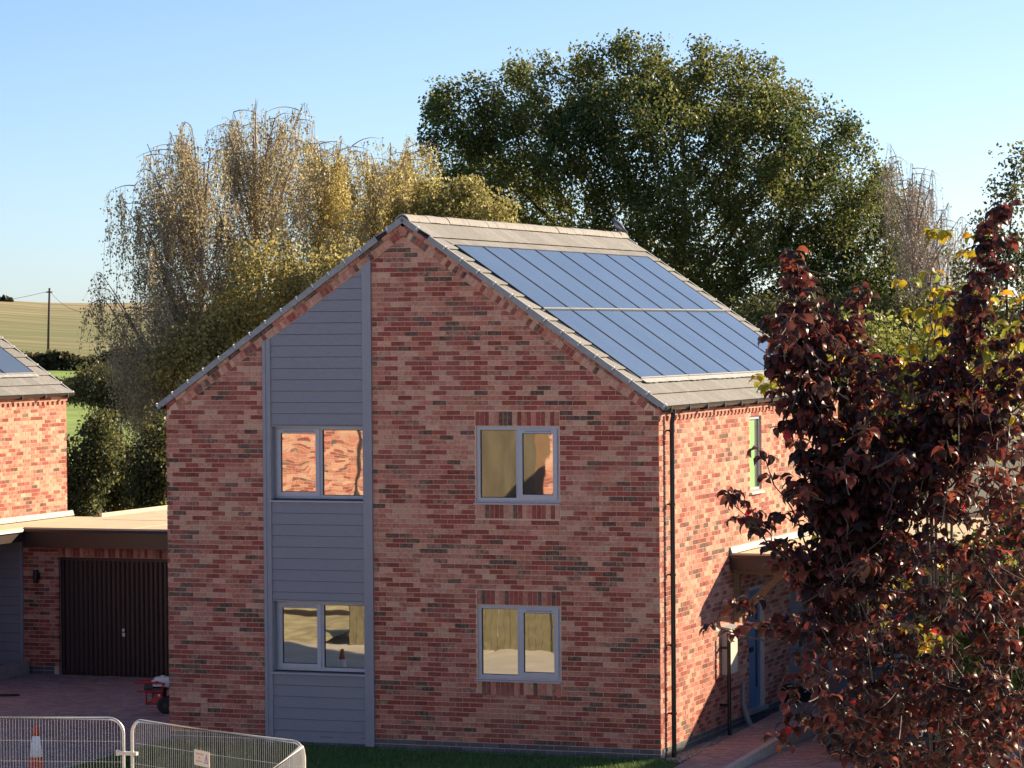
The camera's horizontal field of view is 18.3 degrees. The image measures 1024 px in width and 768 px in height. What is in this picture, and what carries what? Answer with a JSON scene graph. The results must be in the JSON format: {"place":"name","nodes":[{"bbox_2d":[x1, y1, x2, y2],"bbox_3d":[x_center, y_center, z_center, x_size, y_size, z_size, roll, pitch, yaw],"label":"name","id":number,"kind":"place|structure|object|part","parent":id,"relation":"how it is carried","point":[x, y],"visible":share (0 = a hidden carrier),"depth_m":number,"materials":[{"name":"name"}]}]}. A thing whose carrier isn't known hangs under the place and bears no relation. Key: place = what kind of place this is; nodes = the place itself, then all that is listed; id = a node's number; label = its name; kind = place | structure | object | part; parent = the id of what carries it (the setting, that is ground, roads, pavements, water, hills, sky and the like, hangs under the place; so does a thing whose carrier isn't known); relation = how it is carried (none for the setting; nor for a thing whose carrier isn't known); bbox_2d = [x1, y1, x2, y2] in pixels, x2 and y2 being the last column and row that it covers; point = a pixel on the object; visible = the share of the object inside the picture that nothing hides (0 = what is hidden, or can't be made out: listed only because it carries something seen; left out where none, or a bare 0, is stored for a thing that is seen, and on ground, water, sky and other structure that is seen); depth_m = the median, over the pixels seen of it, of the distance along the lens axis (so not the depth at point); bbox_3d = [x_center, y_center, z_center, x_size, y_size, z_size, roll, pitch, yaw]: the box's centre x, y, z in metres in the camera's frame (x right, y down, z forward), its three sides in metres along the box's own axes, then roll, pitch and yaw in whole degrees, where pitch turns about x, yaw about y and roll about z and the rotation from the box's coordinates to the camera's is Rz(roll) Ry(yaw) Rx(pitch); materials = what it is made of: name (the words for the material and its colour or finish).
{"place":"outdoors","nodes":[
{"label":"outdoors","id":0,"kind":"place"},
{"bbox_2d":[0,694,19,695],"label":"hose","id":1,"kind":"object","parent":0,"point":[9,694],"visible":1,"depth_m":56.62,"materials":[{"name":"rubber"}]},
{"bbox_2d":[0,301,265,356],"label":"stubble field","id":2,"kind":"structure","parent":0,"point":[23,326],"depth_m":433.30,"materials":[{"name":"beige plant"}]},
{"bbox_2d":[0,294,13,301],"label":"bush","id":3,"kind":"object","parent":2,"relation":"on","point":[4,297],"visible":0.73,"depth_m":599.54,"materials":[{"name":"green plant"}]},
{"bbox_2d":[46,288,52,349],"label":"telegraph pole","id":4,"kind":"object","parent":2,"relation":"on","point":[49,291],"visible":0.84,"depth_m":299.79,"materials":[{"name":"wood"}]},
{"bbox_2d":[65,738,677,767],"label":"lawn","id":5,"kind":"structure","parent":0,"point":[673,765],"depth_m":47.31,"materials":[{"name":"green plant"}]},
{"bbox_2d":[0,0,1023,311],"label":"sky","id":6,"kind":"structure","parent":0,"point":[86,86],"materials":[{"name":"blue"}]},
{"bbox_2d":[90,322,1023,747],"bbox_3d":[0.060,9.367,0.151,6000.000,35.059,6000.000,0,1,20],"label":"ground","id":7,"kind":"structure","parent":0,"point":[982,492],"depth_m":140.00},
{"bbox_2d":[0,660,29,679],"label":"path kerb","id":8,"kind":"structure","parent":7,"relation":"on","point":[15,669],"depth_m":59.91,"materials":[{"name":"concrete"}]},
{"bbox_2d":[0,336,74,524],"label":"brick house","id":9,"kind":"structure","parent":7,"relation":"on","point":[34,396],"depth_m":62.81,"materials":[{"name":"red brick"}]},
{"bbox_2d":[0,505,168,677],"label":"garage","id":10,"kind":"structure","parent":7,"relation":"on","point":[93,601],"depth_m":60.22,"materials":[{"name":"brick"}]},
{"bbox_2d":[33,569,39,582],"bbox_3d":[-9.061,3.657,60.372,0.100,0.268,0.134,0,1,20],"label":"wall lamp","id":11,"kind":"object","parent":10,"relation":"attached to","point":[36,575],"visible":1,"depth_m":60.31,"materials":[{"name":"black plastic"}]},
{"bbox_2d":[61,557,168,677],"bbox_3d":[-7.401,4.429,60.015,2.520,2.290,0.100,0,1,20],"label":"garage door","id":12,"kind":"structure","parent":10,"relation":"in","point":[114,611],"depth_m":60.05,"materials":[{"name":"brown metal"}]},
{"bbox_2d":[0,674,169,767],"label":"drive","id":13,"kind":"structure","parent":7,"relation":"on","point":[121,699],"depth_m":54.02,"materials":[{"name":"red brick"}]},
{"bbox_2d":[134,675,169,713],"bbox_3d":[-6.043,5.289,54.141,0.695,0.625,0.530,0,1,12],"label":"site pump","id":14,"kind":"object","parent":13,"relation":"on","point":[156,687],"visible":0.64,"depth_m":53.96,"materials":[{"name":"red paint"}]},
{"bbox_2d":[66,406,129,516],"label":"shrub","id":15,"kind":"object","parent":7,"relation":"on","point":[94,454],"visible":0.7,"depth_m":85.72,"materials":[{"name":"green plant"}]},
{"bbox_2d":[46,368,166,505],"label":"pasture","id":16,"kind":"structure","parent":7,"relation":"on","point":[73,415],"depth_m":200.68,"materials":[{"name":"green plant"}]},
{"bbox_2d":[55,374,110,400],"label":"field hedge","id":17,"kind":"object","parent":16,"relation":"on","point":[71,386],"visible":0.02,"depth_m":221.27,"materials":[{"name":"green plant"}]},
{"bbox_2d":[21,347,175,369],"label":"field hedge","id":18,"kind":"object","parent":16,"relation":"on","point":[54,359],"visible":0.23,"depth_m":281.31,"materials":[{"name":"green plant"}]},
{"bbox_2d":[76,412,140,512],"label":"shrub","id":19,"kind":"object","parent":7,"relation":"on","point":[114,503],"visible":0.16,"depth_m":87.54,"materials":[{"name":"green plant"}]},
{"bbox_2d":[62,742,154,767],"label":"drive kerb","id":20,"kind":"structure","parent":7,"relation":"on","point":[77,764],"depth_m":47.68,"materials":[{"name":"concrete"}]},
{"bbox_2d":[57,354,165,438],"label":"shrub","id":21,"kind":"object","parent":7,"relation":"on","point":[98,387],"visible":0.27,"depth_m":114.57,"materials":[{"name":"green plant"}]},
{"bbox_2d":[114,399,167,510],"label":"shrub","id":22,"kind":"object","parent":7,"relation":"on","point":[148,488],"visible":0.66,"depth_m":83.73,"materials":[{"name":"green plant"}]},
{"bbox_2d":[73,121,293,504],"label":"birch tree","id":23,"kind":"object","parent":7,"relation":"on","point":[180,225],"visible":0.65,"depth_m":96.14,"materials":[{"name":"green plant"}]},
{"bbox_2d":[129,100,327,358],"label":"birch tree","id":24,"kind":"object","parent":7,"relation":"on","point":[257,199],"visible":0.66,"depth_m":99.31,"materials":[{"name":"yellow plant"}]},
{"bbox_2d":[133,227,364,395],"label":"hazel tree","id":25,"kind":"object","parent":7,"relation":"on","point":[234,325],"visible":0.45,"depth_m":95.01,"materials":[{"name":"green plant"}]},
{"bbox_2d":[263,134,393,300],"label":"birch tree","id":26,"kind":"object","parent":7,"relation":"on","point":[338,191],"visible":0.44,"depth_m":102.20,"materials":[{"name":"yellow plant"}]},
{"bbox_2d":[320,135,448,259],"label":"birch tree","id":27,"kind":"object","parent":7,"relation":"on","point":[394,184],"visible":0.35,"depth_m":104.32,"materials":[{"name":"yellow plant"}]},
{"bbox_2d":[378,173,523,225],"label":"willow tree","id":28,"kind":"object","parent":7,"relation":"on","point":[467,203],"visible":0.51,"depth_m":101.61,"materials":[{"name":"green plant"}]},
{"bbox_2d":[154,214,839,760],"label":"brick house","id":29,"kind":"structure","parent":7,"relation":"on","point":[448,484],"depth_m":48.42,"materials":[{"name":"red brick"}]},
{"bbox_2d":[269,426,363,502],"bbox_3d":[-2.969,1.236,48.855,1.585,1.165,0.245,0,1,20],"label":"window","id":30,"kind":"structure","parent":29,"relation":"in","point":[312,462],"depth_m":48.90,"materials":[{"name":"clear glass"}]},
{"bbox_2d":[271,601,365,676],"bbox_3d":[-2.948,3.916,48.900,1.585,1.125,0.245,0,1,20],"label":"window","id":31,"kind":"structure","parent":29,"relation":"in","point":[311,636],"depth_m":48.95,"materials":[{"name":"clear glass"}]},
{"bbox_2d":[473,426,560,504],"bbox_3d":[0.090,1.225,47.674,1.388,1.179,0.150,0,1,20],"label":"window","id":32,"kind":"structure","parent":29,"relation":"in","point":[515,463],"depth_m":47.67,"materials":[{"name":"clear glass"}]},
{"bbox_2d":[475,605,562,683],"bbox_3d":[0.111,3.910,47.719,1.388,1.155,0.150,0,1,20],"label":"window","id":33,"kind":"structure","parent":29,"relation":"in","point":[515,642],"depth_m":47.72,"materials":[{"name":"clear glass"}]},
{"bbox_2d":[612,218,627,232],"bbox_3d":[1.964,-2.894,57.976,0.346,0.285,0.181,0,1,17],"label":"pigeon","id":34,"kind":"object","parent":29,"relation":"on","point":[618,225],"visible":1,"depth_m":57.92,"materials":[{"name":"grey"}]},
{"bbox_2d":[719,633,730,734],"bbox_3d":[3.352,4.736,49.790,0.178,1.650,0.060,0,1,20],"label":"service pipe","id":35,"kind":"object","parent":29,"relation":"attached to","point":[728,648],"visible":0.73,"depth_m":49.75,"materials":[{"name":"black plastic"}]},
{"bbox_2d":[721,624,737,674],"bbox_3d":[3.460,4.195,50.123,0.147,0.760,0.540,0,1,20],"label":"meter box","id":36,"kind":"object","parent":29,"relation":"attached to","point":[734,655],"visible":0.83,"depth_m":49.99,"materials":[{"name":"white plastic"}]},
{"bbox_2d":[729,629,737,672],"bbox_3d":[3.498,4.215,50.109,0.010,0.680,0.440,0,1,20],"label":"cabinet door","id":37,"kind":"structure","parent":36,"relation":"in","point":[734,645],"depth_m":50.15,"materials":[{"name":"white plastic"}]},
{"bbox_2d":[741,682,752,725],"bbox_3d":[3.776,5.142,50.955,0.187,0.708,0.092,0,1,0],"label":"cable duct","id":38,"kind":"object","parent":29,"relation":"attached to","point":[746,715],"visible":1,"depth_m":50.91,"materials":[{"name":"grey plastic"}]},
{"bbox_2d":[749,416,764,494],"bbox_3d":[3.954,1.155,51.773,0.145,1.265,0.730,0,1,20],"label":"narrow window","id":39,"kind":"structure","parent":29,"relation":"in","point":[754,428],"depth_m":51.87,"materials":[{"name":"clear glass"}]},
{"bbox_2d":[748,585,768,714],"bbox_3d":[3.965,4.327,51.826,0.180,2.050,1.040,0,1,20],"label":"front door","id":40,"kind":"structure","parent":29,"relation":"in","point":[755,646],"depth_m":51.97,"materials":[{"name":"blue plastic"}]},
{"bbox_2d":[414,27,940,359],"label":"oak tree","id":41,"kind":"object","parent":7,"relation":"on","point":[730,130],"visible":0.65,"depth_m":146.91,"materials":[{"name":"green plant"}]},
{"bbox_2d":[723,713,817,767],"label":"path kerb","id":42,"kind":"structure","parent":7,"relation":"on","point":[765,750],"depth_m":48.14,"materials":[{"name":"concrete"}]},
{"bbox_2d":[699,199,1023,767],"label":"purple tree","id":43,"kind":"object","parent":7,"relation":"on","point":[846,490],"visible":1,"depth_m":17.60,"materials":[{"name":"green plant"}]},
{"bbox_2d":[726,280,1022,382],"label":"hedge maple","id":44,"kind":"object","parent":7,"relation":"on","point":[761,312],"visible":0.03,"depth_m":117.20,"materials":[{"name":"green plant"}]},
{"bbox_2d":[745,722,1023,767],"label":"drive","id":45,"kind":"structure","parent":7,"relation":"on","point":[808,752],"depth_m":47.88,"materials":[{"name":"red brick"}]},
{"bbox_2d":[817,654,985,755],"bbox_3d":[6.096,4.883,49.221,1.776,1.467,4.110,0,1,20],"label":"parked car","id":46,"kind":"object","parent":45,"relation":"on","point":[834,688],"visible":0.12,"depth_m":47.64,"materials":[{"name":"paint"}]},
{"bbox_3d":[5.465,4.469,47.515,1.200,0.368,0.268,0,1,20],"label":"rear window","id":47,"kind":"part","parent":46,"relation":"part of","materials":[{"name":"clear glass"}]},
{"bbox_2d":[910,500,1023,767],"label":"laurel bush","id":48,"kind":"object","parent":45,"relation":"on","point":[968,659],"visible":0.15,"depth_m":45.84,"materials":[{"name":"green plant"}]},
{"bbox_2d":[748,228,1023,752],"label":"yellow tree","id":49,"kind":"object","parent":7,"relation":"on","point":[919,314],"visible":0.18,"depth_m":19.62,"materials":[{"name":"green plant"}]},
{"bbox_2d":[859,143,976,495],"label":"birch tree","id":50,"kind":"object","parent":7,"relation":"on","point":[914,221],"visible":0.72,"depth_m":119.14,"materials":[{"name":"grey plant"}]},
{"bbox_2d":[823,306,1023,437],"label":"lime tree","id":51,"kind":"object","parent":7,"relation":"on","point":[881,332],"visible":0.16,"depth_m":61.57,"materials":[{"name":"green plant"}]},
{"bbox_2d":[918,140,1023,489],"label":"ivy tree","id":52,"kind":"object","parent":7,"relation":"on","point":[1012,194],"visible":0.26,"depth_m":77.92,"materials":[{"name":"green plant"}]},
{"bbox_2d":[662,724,752,762],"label":"gravel","id":53,"kind":"structure","parent":0,"point":[692,751],"depth_m":48.37,"materials":[{"name":"grey gravel"}]},
{"bbox_2d":[674,702,817,767],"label":"front path","id":54,"kind":"structure","parent":0,"point":[729,750],"depth_m":48.61,"materials":[{"name":"red brick"}]},
{"bbox_2d":[781,684,820,701],"bbox_3d":[4.972,5.191,53.220,0.840,0.260,0.400,0,1,20],"label":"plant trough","id":55,"kind":"object","parent":54,"relation":"on","point":[805,696],"visible":0.39,"depth_m":53.07,"materials":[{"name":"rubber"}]},
{"bbox_2d":[730,513,1023,712],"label":"garage","id":56,"kind":"structure","parent":0,"point":[749,562],"depth_m":52.84,"materials":[{"name":"brick"}]},
{"bbox_2d":[883,575,1023,712],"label":"garage door","id":57,"kind":"structure","parent":56,"relation":"in","point":[924,578],"depth_m":53.10,"materials":[{"name":"brown metal"}]},
{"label":"forecourt","id":58,"kind":"structure","parent":0,"visible":0},
{"bbox_2d":[28,724,44,767],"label":"traffic cone","id":59,"kind":"object","parent":58,"relation":"on","point":[36,759],"visible":0.86,"depth_m":44.54,"materials":[{"name":"orange plastic"}]},
{"bbox_2d":[0,717,124,767],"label":"panel","id":60,"kind":"object","parent":58,"relation":"on","point":[118,722],"visible":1,"depth_m":36.26,"materials":[{"name":"metal"}]},
{"bbox_2d":[116,750,138,755],"bbox_3d":[-4.394,4.209,36.146,0.272,0.060,0.060,0,1,20],"label":"fence clamp","id":61,"kind":"object","parent":60,"relation":"attached to","point":[118,752],"visible":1,"depth_m":36.13,"materials":[{"name":"metal"}]},
{"bbox_2d":[130,719,305,767],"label":"panel","id":62,"kind":"object","parent":58,"relation":"on","point":[136,722],"visible":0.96,"depth_m":35.46,"materials":[{"name":"metal"}]},
{"bbox_2d":[194,749,209,767],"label":"notice board","id":63,"kind":"object","parent":62,"relation":"attached to","point":[201,758],"visible":1,"depth_m":35.12,"materials":[{"name":"white plastic"}]},
{"bbox_2d":[273,745,305,767],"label":"panel","id":64,"kind":"object","parent":58,"relation":"on","point":[302,759],"visible":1,"depth_m":33.31,"materials":[{"name":"metal"}]}
]}

